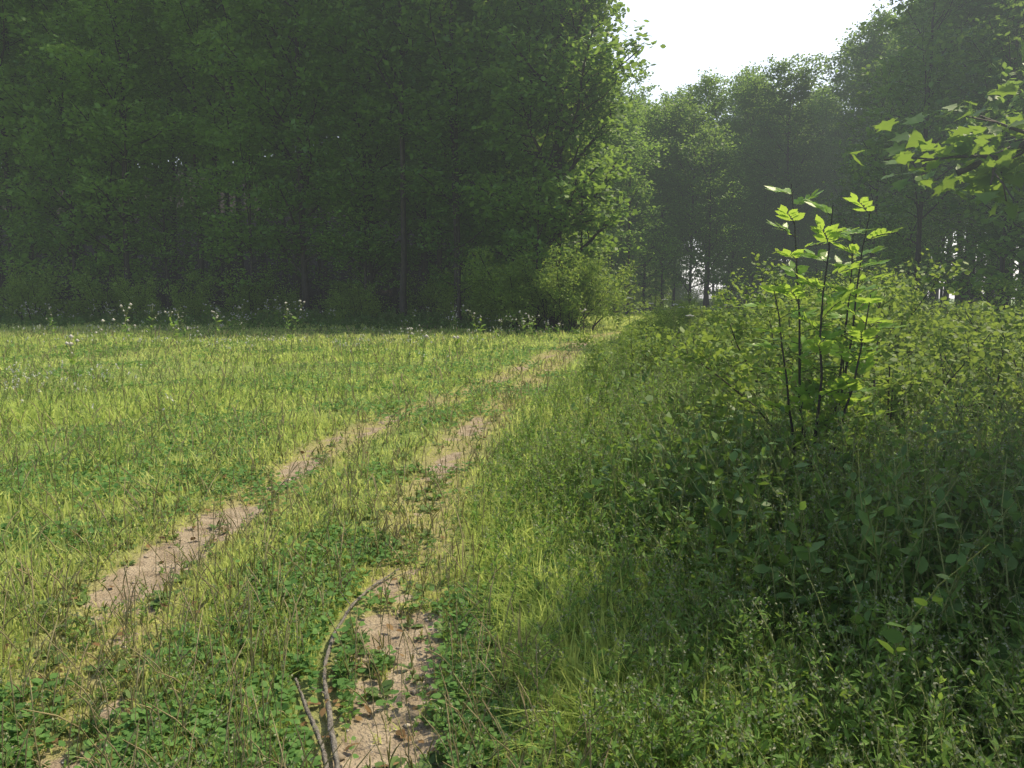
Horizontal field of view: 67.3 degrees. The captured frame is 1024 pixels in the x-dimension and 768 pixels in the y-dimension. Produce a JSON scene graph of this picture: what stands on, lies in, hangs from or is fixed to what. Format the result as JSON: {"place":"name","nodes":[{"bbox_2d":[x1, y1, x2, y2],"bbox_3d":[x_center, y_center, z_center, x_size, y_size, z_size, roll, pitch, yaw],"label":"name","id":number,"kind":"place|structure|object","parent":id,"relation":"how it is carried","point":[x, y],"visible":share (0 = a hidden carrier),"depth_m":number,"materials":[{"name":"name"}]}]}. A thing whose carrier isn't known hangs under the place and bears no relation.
{"place":"outdoors","nodes":[
{"label":"outdoors","id":0,"kind":"place"},
{"bbox_2d":[0,318,631,767],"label":"grass","id":1,"kind":"structure","parent":0,"point":[208,592],"depth_m":5.07,"materials":[{"name":"green plant"}]},
{"bbox_2d":[0,166,1014,767],"bbox_3d":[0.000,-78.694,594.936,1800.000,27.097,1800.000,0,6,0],"label":"ground","id":2,"kind":"structure","parent":0,"point":[150,572],"depth_m":5.57,"materials":[{"name":"brown soil"}]},
{"bbox_2d":[0,0,59,277],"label":"tree","id":3,"kind":"object","parent":2,"relation":"on","point":[9,138],"visible":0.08,"depth_m":51.99,"materials":[{"name":"green plant"}]},
{"bbox_2d":[0,0,64,305],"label":"forest tree","id":4,"kind":"object","parent":2,"relation":"on","point":[4,40],"visible":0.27,"depth_m":51.49,"materials":[{"name":"green plant"}]},
{"bbox_2d":[0,245,98,321],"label":"forest edge shrub","id":5,"kind":"object","parent":2,"relation":"on","point":[37,297],"visible":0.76,"depth_m":46.60,"materials":[{"name":"green plant"}]},
{"bbox_2d":[8,26,129,309],"bbox_3d":[-28.479,-12.874,49.697,6.754,18.586,8.741,-3,7,-28],"label":"young forest tree","id":6,"kind":"object","parent":2,"relation":"on","point":[39,68],"visible":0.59,"depth_m":48.23,"materials":[{"name":"green plant"}]},
{"bbox_2d":[0,0,138,308],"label":"forest edge tree","id":7,"kind":"object","parent":2,"relation":"on","point":[8,103],"visible":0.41,"depth_m":49.35,"materials":[{"name":"green plant"}]},
{"bbox_2d":[7,0,172,307],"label":"forest edge tree","id":8,"kind":"object","parent":2,"relation":"on","point":[110,258],"visible":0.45,"depth_m":48.64,"materials":[{"name":"green plant"}]},
{"bbox_2d":[40,252,149,323],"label":"forest edge shrub","id":9,"kind":"object","parent":2,"relation":"on","point":[100,295],"visible":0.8,"depth_m":47.20,"materials":[{"name":"green plant"}]},
{"bbox_2d":[24,0,205,306],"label":"forest tree","id":10,"kind":"object","parent":2,"relation":"on","point":[87,70],"visible":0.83,"depth_m":46.87,"materials":[{"name":"green plant"}]},
{"bbox_2d":[67,57,194,302],"bbox_3d":[-25.876,-12.884,52.135,9.556,17.516,7.384,3,7,26],"label":"young forest tree","id":11,"kind":"object","parent":2,"relation":"on","point":[138,244],"visible":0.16,"depth_m":51.80,"materials":[{"name":"green plant"}]},
{"bbox_2d":[109,272,168,323],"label":"forest edge shrub","id":12,"kind":"object","parent":2,"relation":"on","point":[148,300],"visible":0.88,"depth_m":46.57,"materials":[{"name":"green plant"}]},
{"bbox_2d":[103,0,221,310],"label":"forest tree","id":13,"kind":"object","parent":2,"relation":"on","point":[175,89],"visible":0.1,"depth_m":51.49,"materials":[{"name":"green plant"}]},
{"bbox_2d":[161,283,211,320],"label":"forest edge shrub","id":14,"kind":"object","parent":2,"relation":"on","point":[187,301],"visible":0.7,"depth_m":46.42,"materials":[{"name":"green plant"}]},
{"bbox_2d":[127,0,251,302],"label":"forest tree","id":15,"kind":"object","parent":2,"relation":"on","point":[162,102],"visible":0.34,"depth_m":48.80,"materials":[{"name":"green plant"}]},
{"bbox_2d":[140,0,275,311],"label":"forest tree","id":16,"kind":"object","parent":2,"relation":"on","point":[174,93],"visible":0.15,"depth_m":49.59,"materials":[{"name":"green plant"}]},
{"bbox_2d":[165,89,262,307],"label":"young forest tree","id":17,"kind":"object","parent":2,"relation":"on","point":[204,207],"visible":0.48,"depth_m":48.25,"materials":[{"name":"green plant"}]},
{"bbox_2d":[147,0,295,306],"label":"forest tree","id":18,"kind":"object","parent":2,"relation":"on","point":[200,57],"visible":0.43,"depth_m":46.87,"materials":[{"name":"green plant"}]},
{"bbox_2d":[180,264,293,319],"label":"forest edge shrub","id":19,"kind":"object","parent":2,"relation":"on","point":[244,295],"visible":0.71,"depth_m":46.30,"materials":[{"name":"green plant"}]},
{"bbox_2d":[180,99,299,322],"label":"young forest tree","id":20,"kind":"object","parent":2,"relation":"on","point":[232,146],"visible":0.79,"depth_m":46.01,"materials":[{"name":"green plant"}]},
{"bbox_2d":[3,387,538,767],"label":"track pebbles","id":21,"kind":"object","parent":2,"relation":"on","point":[358,718],"visible":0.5,"depth_m":3.27,"materials":[{"name":"stone"}]},
{"bbox_2d":[197,0,348,307],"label":"forest tree","id":22,"kind":"object","parent":2,"relation":"on","point":[298,280],"visible":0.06,"depth_m":51.27,"materials":[{"name":"green plant"}]},
{"bbox_2d":[247,272,321,318],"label":"forest edge shrub","id":23,"kind":"object","parent":2,"relation":"on","point":[287,297],"visible":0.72,"depth_m":46.83,"materials":[{"name":"green plant"}]},
{"bbox_2d":[197,0,377,312],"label":"tree","id":24,"kind":"object","parent":2,"relation":"on","point":[268,62],"visible":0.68,"depth_m":44.68,"materials":[{"name":"green plant"}]},
{"bbox_2d":[0,303,579,338],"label":"wood edge herbs","id":25,"kind":"object","parent":2,"relation":"on","point":[386,318],"visible":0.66,"depth_m":44.12,"materials":[{"name":"green plant"}]},
{"bbox_2d":[4,296,585,386],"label":"thistle plants","id":26,"kind":"object","parent":2,"relation":"on","point":[70,344],"visible":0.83,"depth_m":31.52,"materials":[{"name":"green plant"}]},
{"bbox_2d":[0,324,625,767],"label":"dry grass stalks","id":27,"kind":"object","parent":2,"relation":"on","point":[248,602],"visible":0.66,"depth_m":3.99,"materials":[{"name":"green plant"}]},
{"bbox_2d":[272,161,355,314],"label":"young forest tree","id":28,"kind":"object","parent":2,"relation":"on","point":[317,271],"visible":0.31,"depth_m":49.72,"materials":[{"name":"green plant"}]},
{"bbox_2d":[0,317,635,432],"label":"wildflowers","id":29,"kind":"object","parent":2,"relation":"on","point":[122,380],"visible":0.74,"depth_m":22.52,"materials":[{"name":"green plant"}]},
{"bbox_2d":[318,272,380,315],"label":"forest edge shrub","id":30,"kind":"object","parent":2,"relation":"on","point":[341,287],"visible":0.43,"depth_m":46.97,"materials":[{"name":"green plant"}]},
{"bbox_2d":[294,568,410,767],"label":"fallen stick","id":31,"kind":"object","parent":2,"relation":"on","point":[331,734],"visible":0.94,"depth_m":2.94,"materials":[{"name":"wood"}]},
{"bbox_2d":[288,102,422,303],"bbox_3d":[-9.075,-9.845,45.503,7.770,13.353,6.078,1,6,6],"label":"young forest tree","id":32,"kind":"object","parent":2,"relation":"on","point":[340,244],"visible":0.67,"depth_m":44.82,"materials":[{"name":"green plant"}]},
{"bbox_2d":[325,273,396,322],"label":"forest edge shrub","id":33,"kind":"object","parent":2,"relation":"on","point":[371,303],"visible":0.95,"depth_m":44.27,"materials":[{"name":"green plant"}]},
{"bbox_2d":[307,60,418,314],"bbox_3d":[-9.531,-11.516,48.888,6.604,15.677,8.547,3,7,27],"label":"young forest tree","id":34,"kind":"object","parent":2,"relation":"on","point":[358,272],"visible":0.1,"depth_m":47.71,"materials":[{"name":"green plant"}]},
{"bbox_2d":[286,0,442,307],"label":"forest edge tree","id":35,"kind":"object","parent":2,"relation":"on","point":[343,84],"visible":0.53,"depth_m":43.80,"materials":[{"name":"green plant"}]},
{"bbox_2d":[337,0,448,323],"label":"forest tree","id":36,"kind":"object","parent":2,"relation":"on","point":[369,36],"visible":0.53,"depth_m":42.26,"materials":[{"name":"green plant"}]},
{"bbox_2d":[354,2,463,313],"bbox_3d":[-5.120,-18.712,47.066,8.420,30.508,10.153,3,7,26],"label":"forest tree","id":37,"kind":"object","parent":2,"relation":"on","point":[424,262],"visible":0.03,"depth_m":45.21,"materials":[{"name":"green plant"}]},
{"bbox_2d":[363,0,496,312],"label":"forest edge tree","id":38,"kind":"object","parent":2,"relation":"on","point":[411,209],"visible":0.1,"depth_m":45.32,"materials":[{"name":"green plant"}]},
{"bbox_2d":[395,264,471,315],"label":"forest edge shrub","id":39,"kind":"object","parent":2,"relation":"on","point":[423,300],"visible":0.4,"depth_m":44.79,"materials":[{"name":"green plant"}]},
{"bbox_2d":[351,0,531,319],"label":"forest tree","id":40,"kind":"object","parent":2,"relation":"on","point":[433,47],"visible":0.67,"depth_m":39.35,"materials":[{"name":"green plant"}]},
{"bbox_2d":[390,0,501,311],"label":"forest tree","id":41,"kind":"object","parent":2,"relation":"on","point":[427,79],"visible":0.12,"depth_m":41.26,"materials":[{"name":"green plant"}]},
{"bbox_2d":[406,79,506,323],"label":"young forest tree","id":42,"kind":"object","parent":2,"relation":"on","point":[432,225],"visible":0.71,"depth_m":40.67,"materials":[{"name":"green plant"}]},
{"bbox_2d":[0,347,973,767],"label":"plantain weeds","id":43,"kind":"object","parent":2,"relation":"on","point":[120,661],"visible":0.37,"depth_m":3.67,"materials":[{"name":"green plant"}]},
{"bbox_2d":[0,336,976,767],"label":"clover patches","id":44,"kind":"object","parent":2,"relation":"on","point":[282,702],"visible":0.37,"depth_m":3.61,"materials":[{"name":"green plant"}]},
{"bbox_2d":[393,0,591,284],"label":"forest edge tree","id":45,"kind":"object","parent":2,"relation":"on","point":[471,15],"visible":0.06,"depth_m":42.67,"materials":[{"name":"green plant"}]},
{"bbox_2d":[0,313,1011,767],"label":"meadow grass","id":46,"kind":"structure","parent":2,"relation":"on","point":[580,669],"depth_m":5.14,"materials":[{"name":"green plant"}]},
{"bbox_2d":[437,0,606,275],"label":"forest edge tree","id":47,"kind":"object","parent":2,"relation":"on","point":[574,233],"visible":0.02,"depth_m":42.77,"materials":[{"name":"green plant"}]},
{"bbox_2d":[452,0,598,282],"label":"forest edge tree","id":48,"kind":"object","parent":2,"relation":"on","point":[547,147],"visible":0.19,"depth_m":39.89,"materials":[{"name":"green plant"}]},
{"bbox_2d":[454,239,610,330],"bbox_3d":[0.907,-4.567,36.693,7.261,4.470,5.127,-1,6,-9],"label":"shrub","id":49,"kind":"object","parent":2,"relation":"on","point":[477,283],"visible":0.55,"depth_m":35.77,"materials":[{"name":"green plant"}]},
{"bbox_2d":[466,248,610,329],"bbox_3d":[1.221,-4.465,36.792,6.857,4.222,4.842,0,6,0],"label":"shrub","id":50,"kind":"object","parent":2,"relation":"on","point":[509,297],"visible":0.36,"depth_m":35.59,"materials":[{"name":"green plant"}]},
{"bbox_2d":[482,151,596,330],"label":"young tree","id":51,"kind":"object","parent":2,"relation":"on","point":[539,244],"visible":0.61,"depth_m":36.27,"materials":[{"name":"green plant"}]},
{"bbox_2d":[453,0,665,326],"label":"corner tree","id":52,"kind":"object","parent":2,"relation":"on","point":[524,68],"visible":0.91,"depth_m":36.33,"materials":[{"name":"green plant"}]},
{"bbox_2d":[505,242,619,330],"bbox_3d":[2.041,-4.384,35.349,4.503,4.315,4.923,-5,8,-36],"label":"shrub","id":53,"kind":"object","parent":2,"relation":"on","point":[574,297],"visible":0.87,"depth_m":34.63,"materials":[{"name":"green plant"}]},
{"bbox_2d":[526,235,650,331],"bbox_3d":[3.563,-4.659,36.824,6.475,4.700,4.536,-1,6,-4],"label":"shrub","id":54,"kind":"object","parent":2,"relation":"on","point":[620,298],"visible":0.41,"depth_m":36.38,"materials":[{"name":"green plant"}]},
{"bbox_2d":[594,92,651,312],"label":"tree","id":55,"kind":"object","parent":2,"relation":"on","point":[632,129],"visible":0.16,"depth_m":70.28,"materials":[{"name":"green plant"}]},
{"bbox_2d":[568,319,691,381],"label":"shrub","id":56,"kind":"object","parent":2,"relation":"on","point":[643,347],"visible":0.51,"depth_m":12.89,"materials":[{"name":"green plant"}]},
{"bbox_2d":[596,126,669,314],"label":"tree","id":57,"kind":"object","parent":2,"relation":"on","point":[628,237],"visible":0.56,"depth_m":68.31,"materials":[{"name":"green plant"}]},
{"bbox_2d":[612,99,685,312],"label":"tree","id":58,"kind":"object","parent":2,"relation":"on","point":[663,181],"visible":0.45,"depth_m":73.68,"materials":[{"name":"green plant"}]},
{"bbox_2d":[622,299,691,343],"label":"shrub","id":59,"kind":"object","parent":2,"relation":"on","point":[661,321],"visible":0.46,"depth_m":20.59,"materials":[{"name":"green plant"}]},
{"bbox_2d":[635,215,691,307],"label":"tree","id":60,"kind":"object","parent":2,"relation":"on","point":[667,249],"visible":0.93,"depth_m":71.41,"materials":[{"name":"green plant"}]},
{"bbox_2d":[633,94,695,307],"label":"forest tree","id":61,"kind":"object","parent":2,"relation":"on","point":[676,119],"visible":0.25,"depth_m":75.53,"materials":[{"name":"green plant"}]},
{"bbox_2d":[652,96,739,307],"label":"tree","id":62,"kind":"object","parent":2,"relation":"on","point":[680,183],"visible":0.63,"depth_m":73.44,"materials":[{"name":"green plant"}]},
{"bbox_2d":[672,67,743,312],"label":"forest tree","id":63,"kind":"object","parent":2,"relation":"on","point":[709,96],"visible":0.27,"depth_m":77.25,"materials":[{"name":"green plant"}]},
{"bbox_2d":[677,119,755,309],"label":"tree","id":64,"kind":"object","parent":2,"relation":"on","point":[733,188],"visible":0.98,"depth_m":70.44,"materials":[{"name":"green plant"}]},
{"bbox_2d":[699,132,770,308],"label":"young tree","id":65,"kind":"object","parent":2,"relation":"on","point":[736,169],"visible":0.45,"depth_m":74.21,"materials":[{"name":"green plant"}]},
{"bbox_2d":[467,305,1023,767],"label":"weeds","id":66,"kind":"object","parent":2,"relation":"on","point":[1003,747],"visible":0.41,"depth_m":3.23,"materials":[{"name":"green plant"}]},
{"bbox_2d":[713,149,782,307],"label":"young tree","id":67,"kind":"object","parent":2,"relation":"on","point":[746,211],"visible":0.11,"depth_m":75.67,"materials":[{"name":"green plant"}]},
{"bbox_2d":[729,225,776,304],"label":"tree","id":68,"kind":"object","parent":2,"relation":"on","point":[755,251],"visible":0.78,"depth_m":72.15,"materials":[{"name":"green plant"}]},
{"bbox_2d":[722,63,787,308],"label":"forest tree","id":69,"kind":"object","parent":2,"relation":"on","point":[747,91],"visible":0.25,"depth_m":77.28,"materials":[{"name":"green plant"}]},
{"bbox_2d":[739,179,791,301],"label":"tree","id":70,"kind":"object","parent":2,"relation":"on","point":[774,232],"visible":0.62,"depth_m":73.09,"materials":[{"name":"green plant"}]},
{"bbox_2d":[733,98,826,284],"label":"tree","id":71,"kind":"object","parent":2,"relation":"on","point":[780,165],"visible":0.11,"depth_m":76.44,"materials":[{"name":"green plant"}]},
{"bbox_2d":[736,51,832,276],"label":"tree","id":72,"kind":"object","parent":2,"relation":"on","point":[798,92],"visible":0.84,"depth_m":72.87,"materials":[{"name":"green plant"}]},
{"bbox_2d":[695,264,890,380],"bbox_3d":[4.077,-0.732,11.670,2.316,2.219,2.532,-2,7,-19],"label":"shrub","id":73,"kind":"object","parent":2,"relation":"on","point":[721,310],"visible":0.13,"depth_m":11.63,"materials":[{"name":"green plant"}]},
{"bbox_2d":[759,142,830,283],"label":"tree","id":74,"kind":"object","parent":2,"relation":"on","point":[818,184],"visible":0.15,"depth_m":76.23,"materials":[{"name":"green plant"}]},
{"bbox_2d":[567,317,1023,739],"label":"nettle herbs","id":75,"kind":"object","parent":2,"relation":"on","point":[895,515],"visible":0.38,"depth_m":3.52,"materials":[{"name":"green plant"}]},
{"bbox_2d":[769,203,823,287],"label":"tree","id":76,"kind":"object","parent":2,"relation":"on","point":[798,236],"visible":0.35,"depth_m":74.57,"materials":[{"name":"green plant"}]},
{"bbox_2d":[604,404,1023,767],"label":"dock plants","id":77,"kind":"object","parent":2,"relation":"on","point":[1000,647],"visible":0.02,"depth_m":2.82,"materials":[{"name":"green plant"}]},
{"bbox_2d":[788,202,852,287],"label":"tree","id":78,"kind":"object","parent":2,"relation":"on","point":[811,237],"visible":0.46,"depth_m":74.55,"materials":[{"name":"green plant"}]},
{"bbox_2d":[737,184,906,489],"bbox_3d":[2.155,-0.151,5.231,1.098,2.411,0.904,-1,7,-13],"label":"ash sapling","id":79,"kind":"object","parent":2,"relation":"on","point":[846,381],"visible":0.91,"depth_m":5.21,"materials":[{"name":"green plant"}]},
{"bbox_2d":[794,84,850,247],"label":"forest tree","id":80,"kind":"object","parent":2,"relation":"on","point":[827,107],"visible":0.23,"depth_m":79.29,"materials":[{"name":"green plant"}]},
{"bbox_2d":[644,297,1020,482],"bbox_3d":[2.478,0.172,5.963,2.728,1.679,1.926,-2,7,-17],"label":"shrub","id":81,"kind":"object","parent":2,"relation":"on","point":[914,387],"visible":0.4,"depth_m":5.68,"materials":[{"name":"green plant"}]},
{"bbox_2d":[698,248,971,427],"bbox_3d":[3.129,-0.360,8.249,2.526,2.214,2.310,1,6,8],"label":"shrub","id":82,"kind":"object","parent":2,"relation":"on","point":[892,291],"visible":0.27,"depth_m":7.75,"materials":[{"name":"green plant"}]},
{"bbox_2d":[812,33,861,213],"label":"forest tree","id":83,"kind":"object","parent":2,"relation":"on","point":[836,78],"visible":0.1,"depth_m":81.74,"materials":[{"name":"green plant"}]},
{"bbox_2d":[807,108,879,280],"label":"tree","id":84,"kind":"object","parent":2,"relation":"on","point":[833,174],"visible":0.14,"depth_m":78.47,"materials":[{"name":"green plant"}]},
{"bbox_2d":[828,0,905,226],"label":"forest tree","id":85,"kind":"object","parent":2,"relation":"on","point":[871,33],"visible":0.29,"depth_m":72.29,"materials":[{"name":"green plant"}]},
{"bbox_2d":[812,64,939,281],"bbox_3d":[20.535,-10.201,42.940,7.429,14.600,5.740,6,9,42],"label":"young tree","id":86,"kind":"object","parent":2,"relation":"on","point":[866,100],"visible":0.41,"depth_m":42.71,"materials":[{"name":"green plant"}]},
{"bbox_2d":[799,262,956,373],"bbox_3d":[6.307,-0.833,12.597,2.532,2.219,2.316,-1,7,-11],"label":"shrub","id":87,"kind":"object","parent":2,"relation":"on","point":[925,316],"visible":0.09,"depth_m":12.01,"materials":[{"name":"green plant"}]},
{"bbox_2d":[855,183,936,285],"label":"young tree","id":88,"kind":"object","parent":2,"relation":"on","point":[895,226],"visible":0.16,"depth_m":38.50,"materials":[{"name":"green plant"}]},
{"bbox_2d":[865,197,952,308],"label":"young tree","id":89,"kind":"object","parent":2,"relation":"on","point":[889,246],"visible":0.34,"depth_m":35.76,"materials":[{"name":"green plant"}]},
{"bbox_2d":[880,0,963,317],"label":"forest tree","id":90,"kind":"object","parent":2,"relation":"on","point":[926,12],"visible":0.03,"depth_m":45.30,"materials":[{"name":"green plant"}]},
{"bbox_2d":[831,0,1021,314],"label":"young tree","id":91,"kind":"object","parent":2,"relation":"on","point":[946,73],"visible":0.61,"depth_m":30.44,"materials":[{"name":"green plant"}]},
{"bbox_2d":[850,38,1023,220],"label":"maple tree","id":92,"kind":"object","parent":2,"relation":"on","point":[986,183],"visible":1,"depth_m":4.61,"materials":[{"name":"green plant"}]},
{"bbox_2d":[861,286,1023,469],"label":"shrub","id":93,"kind":"object","parent":2,"relation":"on","point":[1006,377],"visible":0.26,"depth_m":6.18,"materials":[{"name":"green plant"}]},
{"bbox_2d":[901,124,987,310],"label":"young tree","id":94,"kind":"object","parent":2,"relation":"on","point":[947,235],"visible":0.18,"depth_m":40.21,"materials":[{"name":"green plant"}]},
{"bbox_2d":[887,8,1018,312],"bbox_3d":[23.677,-13.647,37.857,8.743,22.631,9.029,-5,8,-35],"label":"forest tree","id":95,"kind":"object","parent":2,"relation":"on","point":[903,47],"visible":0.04,"depth_m":38.52,"materials":[{"name":"green plant"}]},
{"bbox_2d":[911,0,1015,304],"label":"forest tree","id":96,"kind":"object","parent":2,"relation":"on","point":[962,94],"visible":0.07,"depth_m":35.35,"materials":[{"name":"green plant"}]},
{"bbox_2d":[914,159,1023,306],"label":"young tree","id":97,"kind":"object","parent":2,"relation":"on","point":[945,222],"visible":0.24,"depth_m":31.86,"materials":[{"name":"green plant"}]},
{"bbox_2d":[916,0,1023,310],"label":"young tree","id":98,"kind":"object","parent":2,"relation":"on","point":[1003,35],"visible":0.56,"depth_m":22.60,"materials":[{"name":"green plant"}]},
{"bbox_2d":[926,288,1023,394],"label":"shrub","id":99,"kind":"object","parent":2,"relation":"on","point":[968,317],"visible":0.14,"depth_m":9.33,"materials":[{"name":"green plant"}]},
{"bbox_2d":[927,0,1023,309],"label":"forest tree","id":100,"kind":"object","parent":2,"relation":"on","point":[964,77],"visible":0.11,"depth_m":32.32,"materials":[{"name":"green plant"}]},
{"bbox_2d":[930,62,1023,314],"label":"young tree","id":101,"kind":"object","parent":2,"relation":"on","point":[1016,253],"visible":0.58,"depth_m":20.71,"materials":[{"name":"green plant"}]},
{"bbox_2d":[950,295,1023,438],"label":"shrub","id":102,"kind":"object","parent":2,"relation":"on","point":[1016,324],"visible":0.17,"depth_m":7.15,"materials":[{"name":"green plant"}]},
{"bbox_2d":[954,57,1023,307],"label":"young tree","id":103,"kind":"object","parent":2,"relation":"on","point":[979,253],"visible":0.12,"depth_m":27.48,"materials":[{"name":"green plant"}]},
{"bbox_2d":[1,0,1018,298],"label":"sky","id":104,"kind":"structure","parent":0,"point":[726,35],"materials":[{"name":"white"}]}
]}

